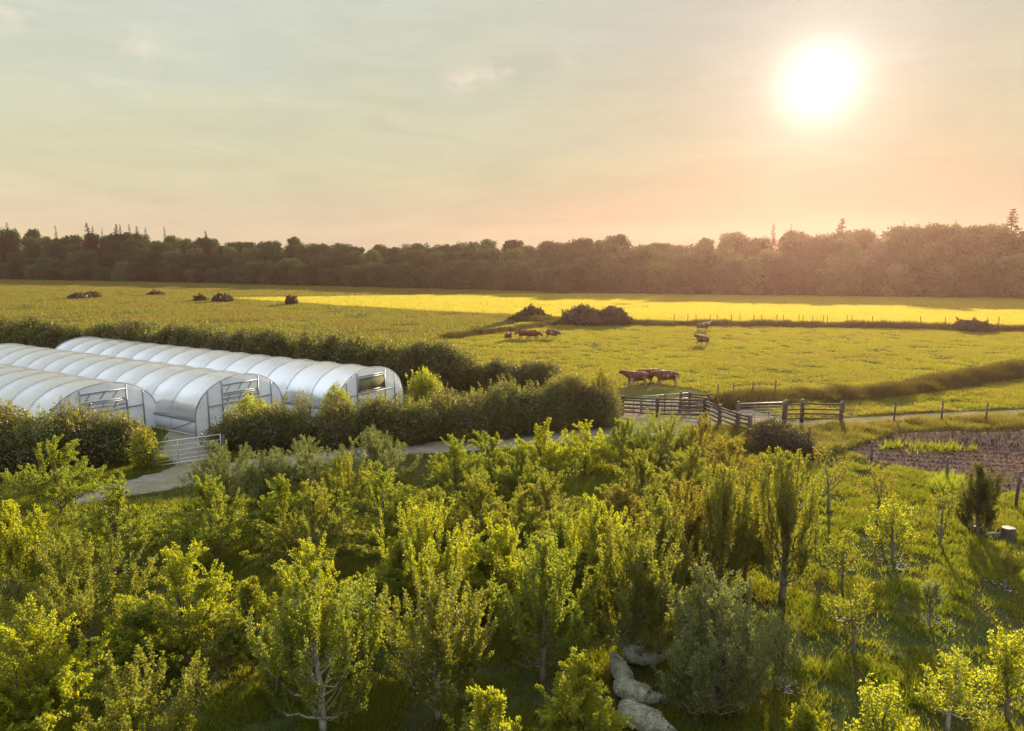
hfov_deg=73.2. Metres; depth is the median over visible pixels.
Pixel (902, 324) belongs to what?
ditch bank grass
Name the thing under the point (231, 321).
rough field
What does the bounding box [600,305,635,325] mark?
bramble
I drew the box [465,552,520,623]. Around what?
fruit tree
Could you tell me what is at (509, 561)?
fruit tree
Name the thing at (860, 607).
sapling
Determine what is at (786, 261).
woodland edge tree
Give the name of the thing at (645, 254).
woodland tree
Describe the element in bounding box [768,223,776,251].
spruce
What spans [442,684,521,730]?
fruit tree
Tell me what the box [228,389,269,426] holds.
hedge shrub
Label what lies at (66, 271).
woodland edge tree
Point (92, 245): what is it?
spruce
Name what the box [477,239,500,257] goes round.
woodland tree
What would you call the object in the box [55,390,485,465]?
tunnel side grass
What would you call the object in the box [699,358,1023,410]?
field bank grass
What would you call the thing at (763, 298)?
crop field
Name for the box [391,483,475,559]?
fruit tree
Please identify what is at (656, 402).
pen fence
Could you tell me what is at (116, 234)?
spruce
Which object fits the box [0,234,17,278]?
woodland tree
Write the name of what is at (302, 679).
fruit tree
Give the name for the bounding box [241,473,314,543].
fruit tree
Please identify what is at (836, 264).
woodland edge tree
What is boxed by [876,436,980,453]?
soil weeds
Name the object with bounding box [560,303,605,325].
bramble
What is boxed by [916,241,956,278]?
woodland tree
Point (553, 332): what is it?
cow
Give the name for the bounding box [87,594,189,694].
sapling
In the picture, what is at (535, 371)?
hedge
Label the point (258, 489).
willow bush
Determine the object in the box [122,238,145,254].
woodland tree
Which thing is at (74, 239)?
woodland tree
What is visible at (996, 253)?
woodland tree
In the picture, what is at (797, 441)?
round bush
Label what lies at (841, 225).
spruce
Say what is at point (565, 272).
woodland edge tree
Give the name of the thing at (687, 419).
yard
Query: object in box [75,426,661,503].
path
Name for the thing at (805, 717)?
sapling
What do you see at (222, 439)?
field gate
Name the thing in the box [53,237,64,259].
woodland tree
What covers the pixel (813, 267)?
woodland edge tree
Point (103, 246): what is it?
spruce
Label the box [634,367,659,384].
cow
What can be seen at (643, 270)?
woodland edge tree
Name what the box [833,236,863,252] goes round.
woodland tree
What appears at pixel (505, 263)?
woodland tree
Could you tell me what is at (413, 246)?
woodland tree
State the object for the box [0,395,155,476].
hedge
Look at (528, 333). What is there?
cow
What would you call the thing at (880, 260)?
woodland tree
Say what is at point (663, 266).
woodland edge tree
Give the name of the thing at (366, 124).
sky
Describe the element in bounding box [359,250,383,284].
woodland tree
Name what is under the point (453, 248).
woodland tree
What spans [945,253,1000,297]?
woodland edge tree
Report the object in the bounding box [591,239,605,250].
woodland tree
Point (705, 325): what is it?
cow
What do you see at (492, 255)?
woodland tree
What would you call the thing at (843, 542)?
sapling
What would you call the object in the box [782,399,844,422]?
pen fence
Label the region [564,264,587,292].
woodland edge tree
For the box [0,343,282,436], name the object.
polytunnel
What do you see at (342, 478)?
fruit tree
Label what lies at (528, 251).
woodland tree
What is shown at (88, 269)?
woodland edge tree
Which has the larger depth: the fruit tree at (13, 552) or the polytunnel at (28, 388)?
the polytunnel at (28, 388)
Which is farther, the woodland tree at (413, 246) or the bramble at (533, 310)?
the woodland tree at (413, 246)
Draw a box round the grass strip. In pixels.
[805,383,1023,421]
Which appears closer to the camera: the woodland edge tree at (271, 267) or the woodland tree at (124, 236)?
the woodland edge tree at (271, 267)
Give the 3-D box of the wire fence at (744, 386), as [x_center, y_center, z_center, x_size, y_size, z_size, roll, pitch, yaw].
[17.726,1.990,51.967,5.124,1.603,0.186,-3,9,-16]
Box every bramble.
[515,303,551,317]
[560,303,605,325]
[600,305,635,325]
[951,317,1001,331]
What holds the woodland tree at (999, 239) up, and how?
on the ground at (974, 634)
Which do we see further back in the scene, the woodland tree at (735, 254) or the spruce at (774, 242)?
the spruce at (774, 242)
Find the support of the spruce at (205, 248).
on the ground at (974, 634)
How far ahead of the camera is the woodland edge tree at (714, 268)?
214.47 m
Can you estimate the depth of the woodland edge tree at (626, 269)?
224.04 m
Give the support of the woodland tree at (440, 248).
on the ground at (974, 634)
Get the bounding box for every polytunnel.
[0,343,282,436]
[0,363,155,428]
[55,337,403,419]
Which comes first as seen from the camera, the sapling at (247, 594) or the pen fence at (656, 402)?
the sapling at (247, 594)
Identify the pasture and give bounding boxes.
[449,324,1023,398]
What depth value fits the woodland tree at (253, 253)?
329.98 m
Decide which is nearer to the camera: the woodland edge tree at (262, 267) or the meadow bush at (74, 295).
the meadow bush at (74, 295)
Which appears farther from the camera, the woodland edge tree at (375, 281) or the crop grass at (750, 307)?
the woodland edge tree at (375, 281)
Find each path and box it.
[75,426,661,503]
[132,426,213,483]
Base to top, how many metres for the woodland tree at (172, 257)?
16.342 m
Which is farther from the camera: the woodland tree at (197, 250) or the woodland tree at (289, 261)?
the woodland tree at (197, 250)
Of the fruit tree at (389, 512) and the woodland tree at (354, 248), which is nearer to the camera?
the fruit tree at (389, 512)
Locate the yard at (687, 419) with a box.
[616,399,805,433]
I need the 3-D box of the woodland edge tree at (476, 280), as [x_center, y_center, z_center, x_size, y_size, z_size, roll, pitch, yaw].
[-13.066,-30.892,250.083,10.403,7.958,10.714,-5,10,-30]
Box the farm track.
[783,410,1023,425]
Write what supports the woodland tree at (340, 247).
on the ground at (974, 634)
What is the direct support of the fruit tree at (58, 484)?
on the ground at (974, 634)
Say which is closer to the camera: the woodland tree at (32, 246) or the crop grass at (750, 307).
the crop grass at (750, 307)
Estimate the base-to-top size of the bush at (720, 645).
3.718 m
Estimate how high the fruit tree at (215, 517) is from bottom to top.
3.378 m
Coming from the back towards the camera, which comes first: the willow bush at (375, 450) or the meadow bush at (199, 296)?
the meadow bush at (199, 296)
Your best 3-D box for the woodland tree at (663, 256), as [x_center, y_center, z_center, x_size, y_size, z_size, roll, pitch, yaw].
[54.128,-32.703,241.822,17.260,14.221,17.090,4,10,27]
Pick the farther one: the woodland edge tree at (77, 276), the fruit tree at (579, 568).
the woodland edge tree at (77, 276)
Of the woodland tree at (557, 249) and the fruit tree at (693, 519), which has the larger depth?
the woodland tree at (557, 249)
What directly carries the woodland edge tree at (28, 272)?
on the ground at (974, 634)
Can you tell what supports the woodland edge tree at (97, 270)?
on the ground at (974, 634)
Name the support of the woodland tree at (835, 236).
on the ground at (974, 634)
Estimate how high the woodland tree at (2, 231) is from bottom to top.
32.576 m
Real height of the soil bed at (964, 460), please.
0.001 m
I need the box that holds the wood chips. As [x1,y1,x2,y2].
[774,557,1023,695]
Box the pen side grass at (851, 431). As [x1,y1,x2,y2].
[695,409,1023,455]
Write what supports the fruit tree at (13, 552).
on the ground at (974, 634)
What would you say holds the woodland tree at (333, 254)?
on the ground at (974, 634)
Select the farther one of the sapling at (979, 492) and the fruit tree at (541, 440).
the fruit tree at (541, 440)
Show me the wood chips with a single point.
(785, 688)
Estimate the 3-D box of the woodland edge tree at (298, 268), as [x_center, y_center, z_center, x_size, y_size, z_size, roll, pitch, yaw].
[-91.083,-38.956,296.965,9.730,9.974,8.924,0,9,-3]
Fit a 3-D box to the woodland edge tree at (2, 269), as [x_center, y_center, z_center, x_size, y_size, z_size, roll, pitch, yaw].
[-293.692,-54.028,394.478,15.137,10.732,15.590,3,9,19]
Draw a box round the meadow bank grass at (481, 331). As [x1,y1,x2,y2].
[437,318,573,338]
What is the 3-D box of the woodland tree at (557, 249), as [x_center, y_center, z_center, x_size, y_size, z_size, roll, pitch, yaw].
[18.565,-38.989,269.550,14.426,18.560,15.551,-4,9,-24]
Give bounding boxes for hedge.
[0,309,479,389]
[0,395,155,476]
[197,368,624,452]
[454,354,562,389]
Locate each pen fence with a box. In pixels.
[621,395,706,417]
[640,391,689,411]
[678,391,709,411]
[704,398,752,433]
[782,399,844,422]
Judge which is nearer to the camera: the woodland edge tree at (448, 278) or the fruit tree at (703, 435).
the fruit tree at (703, 435)
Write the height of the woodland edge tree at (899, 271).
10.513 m
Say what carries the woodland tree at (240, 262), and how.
on the ground at (974, 634)
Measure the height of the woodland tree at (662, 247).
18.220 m
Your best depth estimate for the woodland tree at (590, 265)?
230.75 m
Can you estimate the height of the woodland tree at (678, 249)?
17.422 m
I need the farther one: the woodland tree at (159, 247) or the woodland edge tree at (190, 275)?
the woodland tree at (159, 247)
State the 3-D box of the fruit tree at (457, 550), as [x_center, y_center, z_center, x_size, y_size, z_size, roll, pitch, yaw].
[-2.673,5.731,20.339,3.500,3.685,2.954,5,10,32]
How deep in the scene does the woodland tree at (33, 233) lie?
424.12 m
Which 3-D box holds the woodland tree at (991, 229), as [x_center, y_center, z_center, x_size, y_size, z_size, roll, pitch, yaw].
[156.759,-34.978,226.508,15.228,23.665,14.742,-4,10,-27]
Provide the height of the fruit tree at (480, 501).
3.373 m
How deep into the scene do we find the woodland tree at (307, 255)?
318.54 m
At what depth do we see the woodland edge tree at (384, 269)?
271.20 m
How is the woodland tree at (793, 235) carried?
on the ground at (974, 634)
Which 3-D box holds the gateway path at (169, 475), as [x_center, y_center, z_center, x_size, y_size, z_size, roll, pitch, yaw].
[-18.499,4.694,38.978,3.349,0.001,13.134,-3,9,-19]
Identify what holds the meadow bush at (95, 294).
on the rough field at (231, 321)
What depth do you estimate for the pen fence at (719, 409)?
43.05 m
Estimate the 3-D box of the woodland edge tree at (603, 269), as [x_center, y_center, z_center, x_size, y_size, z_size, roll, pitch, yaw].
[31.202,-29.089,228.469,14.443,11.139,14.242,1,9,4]
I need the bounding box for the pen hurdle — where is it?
[624,398,700,416]
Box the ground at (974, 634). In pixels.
[0,278,1023,730]
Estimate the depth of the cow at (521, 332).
92.79 m
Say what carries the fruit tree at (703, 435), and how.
on the ground at (974, 634)
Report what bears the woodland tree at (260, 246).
on the ground at (974, 634)
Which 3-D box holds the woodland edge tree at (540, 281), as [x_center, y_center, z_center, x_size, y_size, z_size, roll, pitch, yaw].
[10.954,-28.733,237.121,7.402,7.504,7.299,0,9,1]
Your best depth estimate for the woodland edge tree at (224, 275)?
318.71 m
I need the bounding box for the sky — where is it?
[0,0,1023,254]
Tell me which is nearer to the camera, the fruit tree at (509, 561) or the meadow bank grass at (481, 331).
the fruit tree at (509, 561)
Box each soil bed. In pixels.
[850,430,1023,493]
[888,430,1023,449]
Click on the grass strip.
(886, 403)
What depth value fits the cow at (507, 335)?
90.79 m
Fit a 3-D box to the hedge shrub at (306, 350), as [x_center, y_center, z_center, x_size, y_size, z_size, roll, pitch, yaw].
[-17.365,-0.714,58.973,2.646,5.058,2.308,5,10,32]
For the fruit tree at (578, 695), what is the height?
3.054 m
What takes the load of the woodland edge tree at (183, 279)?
on the ground at (974, 634)
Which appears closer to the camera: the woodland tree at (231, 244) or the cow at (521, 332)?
the cow at (521, 332)
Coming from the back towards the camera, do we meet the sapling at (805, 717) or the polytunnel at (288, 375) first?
the polytunnel at (288, 375)
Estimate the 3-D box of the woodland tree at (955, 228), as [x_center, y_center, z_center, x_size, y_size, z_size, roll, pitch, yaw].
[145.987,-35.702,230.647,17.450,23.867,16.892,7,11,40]
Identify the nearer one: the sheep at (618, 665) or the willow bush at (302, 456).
the sheep at (618, 665)
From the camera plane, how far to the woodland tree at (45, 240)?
402.81 m
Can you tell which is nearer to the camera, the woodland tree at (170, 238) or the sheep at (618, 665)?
the sheep at (618, 665)
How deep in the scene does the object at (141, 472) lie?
34.79 m
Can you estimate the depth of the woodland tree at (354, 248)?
313.24 m
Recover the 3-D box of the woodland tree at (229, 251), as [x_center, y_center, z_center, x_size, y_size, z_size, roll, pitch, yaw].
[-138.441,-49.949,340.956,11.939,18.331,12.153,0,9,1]
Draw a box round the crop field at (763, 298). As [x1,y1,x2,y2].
[305,294,1023,320]
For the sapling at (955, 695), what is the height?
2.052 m
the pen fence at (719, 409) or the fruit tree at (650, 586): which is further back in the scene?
the pen fence at (719, 409)
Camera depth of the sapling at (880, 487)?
27.11 m
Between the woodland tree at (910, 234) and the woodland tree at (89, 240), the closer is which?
the woodland tree at (910, 234)
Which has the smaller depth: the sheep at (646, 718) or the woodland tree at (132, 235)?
the sheep at (646, 718)
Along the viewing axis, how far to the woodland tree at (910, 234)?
220.08 m
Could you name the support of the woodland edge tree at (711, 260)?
on the ground at (974, 634)
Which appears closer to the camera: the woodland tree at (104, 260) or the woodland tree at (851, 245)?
the woodland tree at (851, 245)
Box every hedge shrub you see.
[126,420,159,471]
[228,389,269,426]
[294,328,321,361]
[318,381,354,422]
[405,365,444,409]
[588,363,618,418]
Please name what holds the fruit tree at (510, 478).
on the ground at (974, 634)
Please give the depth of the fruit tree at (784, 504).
20.92 m
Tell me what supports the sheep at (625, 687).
on the ground at (974, 634)
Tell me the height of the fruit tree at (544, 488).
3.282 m
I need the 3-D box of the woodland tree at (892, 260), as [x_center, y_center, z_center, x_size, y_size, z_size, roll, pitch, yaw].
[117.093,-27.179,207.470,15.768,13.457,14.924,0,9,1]
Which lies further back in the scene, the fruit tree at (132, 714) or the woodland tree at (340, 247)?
the woodland tree at (340, 247)
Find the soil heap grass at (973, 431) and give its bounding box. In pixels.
[874,426,1022,448]
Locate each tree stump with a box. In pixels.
[970,525,986,535]
[999,525,1015,539]
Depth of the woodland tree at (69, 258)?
377.70 m
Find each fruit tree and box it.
[0,434,118,514]
[0,499,57,593]
[0,530,169,649]
[0,590,134,730]
[35,637,212,730]
[41,471,185,572]
[93,538,251,675]
[151,474,273,561]
[223,531,391,672]
[239,478,386,571]
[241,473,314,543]
[244,560,389,730]
[320,450,379,515]
[328,461,422,537]
[355,533,445,630]
[359,498,479,620]
[378,562,497,719]
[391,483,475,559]
[420,433,491,502]
[440,471,521,560]
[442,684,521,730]
[448,511,542,623]
[455,430,530,482]
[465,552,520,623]
[486,525,608,683]
[489,488,553,559]
[492,441,551,499]
[504,467,605,536]
[508,417,582,474]
[521,508,601,603]
[527,646,633,730]
[549,419,635,472]
[559,492,629,595]
[581,476,649,548]
[588,416,655,466]
[588,515,689,661]
[594,446,682,516]
[620,408,698,461]
[633,491,694,616]
[647,441,716,505]
[659,411,743,463]
[659,473,731,577]
[686,432,769,486]
[691,457,759,592]
[724,489,781,579]
[743,446,826,602]
[800,442,859,512]
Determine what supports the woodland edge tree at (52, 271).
on the ground at (974, 634)
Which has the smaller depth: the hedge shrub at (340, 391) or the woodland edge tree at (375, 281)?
the hedge shrub at (340, 391)
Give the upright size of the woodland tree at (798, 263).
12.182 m
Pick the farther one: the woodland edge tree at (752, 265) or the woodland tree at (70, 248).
the woodland tree at (70, 248)
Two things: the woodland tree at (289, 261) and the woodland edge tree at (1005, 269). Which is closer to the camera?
the woodland edge tree at (1005, 269)
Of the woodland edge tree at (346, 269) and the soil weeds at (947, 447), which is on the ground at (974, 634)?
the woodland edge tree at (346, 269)
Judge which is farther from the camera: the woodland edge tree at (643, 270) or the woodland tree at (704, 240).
the woodland tree at (704, 240)
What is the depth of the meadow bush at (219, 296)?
177.47 m
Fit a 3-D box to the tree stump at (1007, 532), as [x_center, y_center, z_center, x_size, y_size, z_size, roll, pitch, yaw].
[19.027,6.411,26.524,0.648,0.440,0.587,0,9,0]
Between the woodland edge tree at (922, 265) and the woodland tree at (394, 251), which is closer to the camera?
the woodland edge tree at (922, 265)
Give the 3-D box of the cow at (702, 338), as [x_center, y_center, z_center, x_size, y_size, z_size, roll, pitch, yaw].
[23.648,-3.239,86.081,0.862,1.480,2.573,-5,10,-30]
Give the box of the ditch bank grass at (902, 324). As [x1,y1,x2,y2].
[507,314,1023,331]
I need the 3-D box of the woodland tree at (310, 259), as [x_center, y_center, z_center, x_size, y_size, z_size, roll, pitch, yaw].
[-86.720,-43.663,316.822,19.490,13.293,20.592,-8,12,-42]
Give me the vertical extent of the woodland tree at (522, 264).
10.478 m
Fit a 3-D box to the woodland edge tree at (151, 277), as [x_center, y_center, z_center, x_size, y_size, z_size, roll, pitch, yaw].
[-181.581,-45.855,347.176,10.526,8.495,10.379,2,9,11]
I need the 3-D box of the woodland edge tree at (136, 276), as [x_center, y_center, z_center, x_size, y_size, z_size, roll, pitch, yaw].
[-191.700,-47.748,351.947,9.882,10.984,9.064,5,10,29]
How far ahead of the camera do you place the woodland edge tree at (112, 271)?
359.61 m
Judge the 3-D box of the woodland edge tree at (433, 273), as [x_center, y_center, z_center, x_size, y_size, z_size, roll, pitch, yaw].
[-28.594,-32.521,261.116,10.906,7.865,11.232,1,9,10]
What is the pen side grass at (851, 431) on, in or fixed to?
on the ground at (974, 634)
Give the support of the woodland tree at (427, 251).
on the ground at (974, 634)
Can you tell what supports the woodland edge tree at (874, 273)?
on the ground at (974, 634)
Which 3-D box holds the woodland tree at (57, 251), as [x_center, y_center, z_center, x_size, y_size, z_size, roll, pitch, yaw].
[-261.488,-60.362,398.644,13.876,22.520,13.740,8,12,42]
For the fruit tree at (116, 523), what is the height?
3.478 m
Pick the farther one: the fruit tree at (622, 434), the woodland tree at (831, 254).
the woodland tree at (831, 254)
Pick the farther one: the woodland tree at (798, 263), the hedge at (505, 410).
the woodland tree at (798, 263)
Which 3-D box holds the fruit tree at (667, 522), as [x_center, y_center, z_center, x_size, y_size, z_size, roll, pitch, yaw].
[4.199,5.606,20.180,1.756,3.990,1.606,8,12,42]
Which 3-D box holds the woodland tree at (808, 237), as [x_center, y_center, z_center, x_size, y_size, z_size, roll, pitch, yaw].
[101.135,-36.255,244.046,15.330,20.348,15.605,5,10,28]
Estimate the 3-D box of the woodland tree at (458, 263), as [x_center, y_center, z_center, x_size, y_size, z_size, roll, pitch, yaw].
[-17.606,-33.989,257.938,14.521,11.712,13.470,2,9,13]
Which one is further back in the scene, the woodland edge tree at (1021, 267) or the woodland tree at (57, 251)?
the woodland tree at (57, 251)
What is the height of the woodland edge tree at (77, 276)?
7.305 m
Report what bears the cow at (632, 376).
on the pasture
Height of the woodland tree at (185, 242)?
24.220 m
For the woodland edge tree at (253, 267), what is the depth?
308.60 m
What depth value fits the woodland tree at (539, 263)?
252.65 m
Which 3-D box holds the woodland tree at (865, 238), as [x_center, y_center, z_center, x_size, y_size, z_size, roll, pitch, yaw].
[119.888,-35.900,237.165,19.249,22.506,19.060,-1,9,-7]
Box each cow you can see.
[504,332,512,340]
[514,329,530,338]
[525,330,542,339]
[546,329,560,338]
[619,368,648,386]
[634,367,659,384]
[649,369,678,385]
[694,334,708,345]
[696,320,712,330]
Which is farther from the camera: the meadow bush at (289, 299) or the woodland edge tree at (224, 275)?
the woodland edge tree at (224, 275)
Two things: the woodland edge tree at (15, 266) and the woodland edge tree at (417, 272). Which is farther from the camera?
the woodland edge tree at (15, 266)
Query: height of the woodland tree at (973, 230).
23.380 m
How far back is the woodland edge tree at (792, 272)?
208.53 m
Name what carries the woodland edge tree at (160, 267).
on the ground at (974, 634)
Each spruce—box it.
[82,223,91,250]
[90,226,99,252]
[100,229,104,253]
[113,224,120,241]
[202,231,210,255]
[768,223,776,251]
[836,218,846,235]
[1005,208,1023,250]
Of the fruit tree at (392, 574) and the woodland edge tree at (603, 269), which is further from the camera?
the woodland edge tree at (603, 269)
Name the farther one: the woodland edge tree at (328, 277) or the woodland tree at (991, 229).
the woodland edge tree at (328, 277)
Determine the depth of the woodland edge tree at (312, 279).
293.15 m
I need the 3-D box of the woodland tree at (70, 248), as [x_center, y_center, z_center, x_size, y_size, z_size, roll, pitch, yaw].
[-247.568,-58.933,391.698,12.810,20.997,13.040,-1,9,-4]
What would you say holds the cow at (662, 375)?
on the pasture
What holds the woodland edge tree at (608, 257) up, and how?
on the ground at (974, 634)
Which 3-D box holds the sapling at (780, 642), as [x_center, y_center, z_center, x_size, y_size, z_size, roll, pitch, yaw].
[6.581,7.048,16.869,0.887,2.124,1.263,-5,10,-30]
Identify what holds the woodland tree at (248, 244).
on the ground at (974, 634)
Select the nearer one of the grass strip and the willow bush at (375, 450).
the willow bush at (375, 450)
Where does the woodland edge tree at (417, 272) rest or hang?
on the ground at (974, 634)
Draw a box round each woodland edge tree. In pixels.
[0,263,6,278]
[5,262,24,279]
[23,264,39,279]
[36,265,54,279]
[47,268,60,279]
[60,267,76,280]
[71,268,84,280]
[81,265,95,280]
[90,266,110,280]
[109,269,121,280]
[110,261,137,281]
[125,261,145,281]
[139,266,161,281]
[154,263,169,281]
[162,262,181,282]
[179,268,189,282]
[184,269,203,282]
[192,262,216,282]
[217,266,235,283]
[231,269,249,283]
[241,261,263,284]
[257,260,276,284]
[257,262,285,284]
[275,262,299,284]
[289,264,309,285]
[302,262,324,285]
[317,267,337,285]
[340,264,359,285]
[346,267,370,286]
[362,263,391,286]
[376,265,394,287]
[385,262,418,288]
[405,265,432,288]
[424,269,445,288]
[435,263,456,289]
[461,269,490,289]
[503,268,519,290]
[508,266,533,290]
[533,271,553,291]
[541,263,579,292]
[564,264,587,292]
[581,253,620,292]
[586,262,625,293]
[609,263,642,293]
[622,265,669,293]
[643,260,673,293]
[669,252,706,293]
[685,252,721,293]
[696,262,746,294]
[715,258,746,294]
[735,255,768,294]
[747,253,807,295]
[768,264,807,295]
[799,259,832,295]
[814,255,862,296]
[827,251,875,296]
[860,263,894,296]
[870,263,923,296]
[885,254,952,296]
[921,265,963,297]
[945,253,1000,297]
[975,264,1023,297]
[986,253,1023,298]
[999,252,1023,296]
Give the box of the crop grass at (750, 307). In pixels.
[233,293,1023,325]
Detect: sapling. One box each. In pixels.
[0,693,41,730]
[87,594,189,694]
[201,575,285,673]
[763,609,813,690]
[783,693,826,730]
[820,528,862,589]
[821,581,874,655]
[840,668,919,730]
[857,461,897,525]
[862,492,923,563]
[913,644,1002,730]
[919,573,946,629]
[925,483,959,545]
[952,460,1012,535]
[980,618,1023,722]
[997,546,1023,591]
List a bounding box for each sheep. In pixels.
[608,651,633,678]
[613,675,667,705]
[617,698,675,730]
[622,644,672,668]
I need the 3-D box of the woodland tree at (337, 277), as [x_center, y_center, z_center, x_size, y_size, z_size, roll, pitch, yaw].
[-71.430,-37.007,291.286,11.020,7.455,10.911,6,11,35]
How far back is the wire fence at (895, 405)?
44.63 m
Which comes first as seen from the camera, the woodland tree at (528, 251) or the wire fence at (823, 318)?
the wire fence at (823, 318)
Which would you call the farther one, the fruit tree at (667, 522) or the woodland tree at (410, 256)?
the woodland tree at (410, 256)
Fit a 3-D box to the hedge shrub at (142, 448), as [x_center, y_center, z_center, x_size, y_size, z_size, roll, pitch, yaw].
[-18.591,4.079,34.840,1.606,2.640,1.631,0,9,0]
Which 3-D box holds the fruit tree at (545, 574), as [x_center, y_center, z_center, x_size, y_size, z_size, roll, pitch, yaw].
[0.786,6.058,17.405,2.924,3.919,2.917,3,9,22]
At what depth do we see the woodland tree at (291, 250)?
319.77 m
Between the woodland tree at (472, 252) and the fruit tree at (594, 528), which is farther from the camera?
the woodland tree at (472, 252)
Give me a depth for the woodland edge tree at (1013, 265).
192.42 m
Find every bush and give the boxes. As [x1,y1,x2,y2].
[66,292,91,298]
[84,291,101,297]
[146,289,165,294]
[177,440,267,504]
[192,292,208,300]
[211,292,233,301]
[229,448,305,504]
[269,434,360,490]
[285,294,298,304]
[327,424,422,482]
[650,551,790,718]
[745,416,813,452]
[771,427,824,456]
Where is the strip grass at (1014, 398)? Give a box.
[751,378,1023,420]
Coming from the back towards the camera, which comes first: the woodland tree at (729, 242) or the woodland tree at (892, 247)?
the woodland tree at (729, 242)
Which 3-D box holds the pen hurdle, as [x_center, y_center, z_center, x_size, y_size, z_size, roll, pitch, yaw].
[10.242,2.863,47.140,5.164,1.220,0.044,2,9,11]
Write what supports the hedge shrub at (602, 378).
on the ground at (974, 634)
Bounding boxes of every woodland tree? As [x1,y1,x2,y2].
[0,227,22,251]
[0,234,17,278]
[4,230,21,252]
[20,228,41,254]
[21,236,41,258]
[39,236,54,259]
[45,242,67,261]
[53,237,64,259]
[61,234,83,249]
[63,253,81,279]
[65,243,83,266]
[78,232,100,253]
[96,234,109,252]
[96,254,116,279]
[101,233,121,253]
[109,251,132,280]
[117,255,142,280]
[120,232,130,246]
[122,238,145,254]
[124,233,150,250]
[145,240,172,279]
[145,241,175,280]
[159,251,183,281]
[162,235,180,250]
[175,238,192,252]
[186,237,212,254]
[187,248,205,256]
[198,238,220,255]
[211,245,230,267]
[213,256,235,282]
[222,246,242,257]
[223,241,242,252]
[227,257,254,283]
[235,241,255,256]
[241,247,260,281]
[253,240,270,248]
[255,245,279,262]
[263,240,283,259]
[273,244,306,282]
[274,257,308,284]
[282,236,304,257]
[290,253,313,263]
[299,242,323,253]
[303,256,340,273]
[310,257,338,284]
[311,244,331,258]
[317,249,344,284]
[322,243,352,255]
[331,269,342,285]
[340,251,363,268]
[343,246,364,264]
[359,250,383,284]
[364,261,387,286]
[367,244,387,259]
[380,255,405,283]
[381,247,401,265]
[400,243,429,253]
[402,249,426,266]
[418,247,436,261]
[429,243,450,251]
[443,245,462,255]
[444,259,474,289]
[455,241,479,256]
[465,248,490,260]
[471,247,506,288]
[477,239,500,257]
[488,259,519,289]
[501,239,523,258]
[503,261,534,289]
[504,248,525,263]
[516,245,539,261]
[521,258,551,289]
[535,240,556,260]
[540,242,572,261]
[561,237,594,257]
[568,258,589,290]
[587,257,606,289]
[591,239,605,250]
[600,243,629,259]
[604,234,632,256]
[620,245,663,291]
[636,244,655,265]
[645,252,680,291]
[650,242,671,254]
[663,271,681,293]
[666,244,693,286]
[687,242,727,262]
[698,237,716,253]
[714,231,756,257]
[715,252,744,261]
[720,256,742,283]
[732,236,773,258]
[744,254,772,292]
[755,248,784,291]
[766,257,808,294]
[775,230,805,254]
[779,240,819,270]
[797,254,830,294]
[800,236,842,265]
[804,234,813,243]
[815,231,843,252]
[823,251,853,285]
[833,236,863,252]
[840,228,882,290]
[847,252,893,295]
[870,240,910,283]
[878,224,927,251]
[881,253,927,296]
[914,262,947,294]
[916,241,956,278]
[922,222,962,256]
[938,223,970,241]
[961,224,987,251]
[973,248,1018,296]
[977,222,1012,251]
[982,231,1015,254]
[1003,231,1023,252]
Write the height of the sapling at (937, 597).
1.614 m
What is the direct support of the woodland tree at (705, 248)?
on the ground at (974, 634)
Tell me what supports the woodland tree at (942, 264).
on the ground at (974, 634)
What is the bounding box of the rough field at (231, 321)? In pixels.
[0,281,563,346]
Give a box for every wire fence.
[674,314,999,324]
[717,380,776,393]
[808,426,1023,507]
[842,401,1020,422]
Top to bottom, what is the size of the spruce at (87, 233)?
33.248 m
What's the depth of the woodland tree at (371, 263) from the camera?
276.98 m
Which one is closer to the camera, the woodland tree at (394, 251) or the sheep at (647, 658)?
the sheep at (647, 658)
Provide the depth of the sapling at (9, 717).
13.65 m
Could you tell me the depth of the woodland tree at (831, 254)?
212.49 m
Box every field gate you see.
[149,434,225,467]
[736,400,787,422]
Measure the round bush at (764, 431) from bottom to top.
1.978 m
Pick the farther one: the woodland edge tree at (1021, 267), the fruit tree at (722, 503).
the woodland edge tree at (1021, 267)
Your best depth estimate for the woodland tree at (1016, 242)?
205.95 m
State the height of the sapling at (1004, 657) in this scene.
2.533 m
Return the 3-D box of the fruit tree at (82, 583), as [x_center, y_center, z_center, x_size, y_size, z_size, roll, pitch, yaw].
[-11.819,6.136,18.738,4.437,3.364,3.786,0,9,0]
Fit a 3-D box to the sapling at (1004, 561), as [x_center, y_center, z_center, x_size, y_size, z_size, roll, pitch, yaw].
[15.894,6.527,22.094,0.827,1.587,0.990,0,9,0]
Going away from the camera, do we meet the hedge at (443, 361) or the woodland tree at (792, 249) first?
the hedge at (443, 361)
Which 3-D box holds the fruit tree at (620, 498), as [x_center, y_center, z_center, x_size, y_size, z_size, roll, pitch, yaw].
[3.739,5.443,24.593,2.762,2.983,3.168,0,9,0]

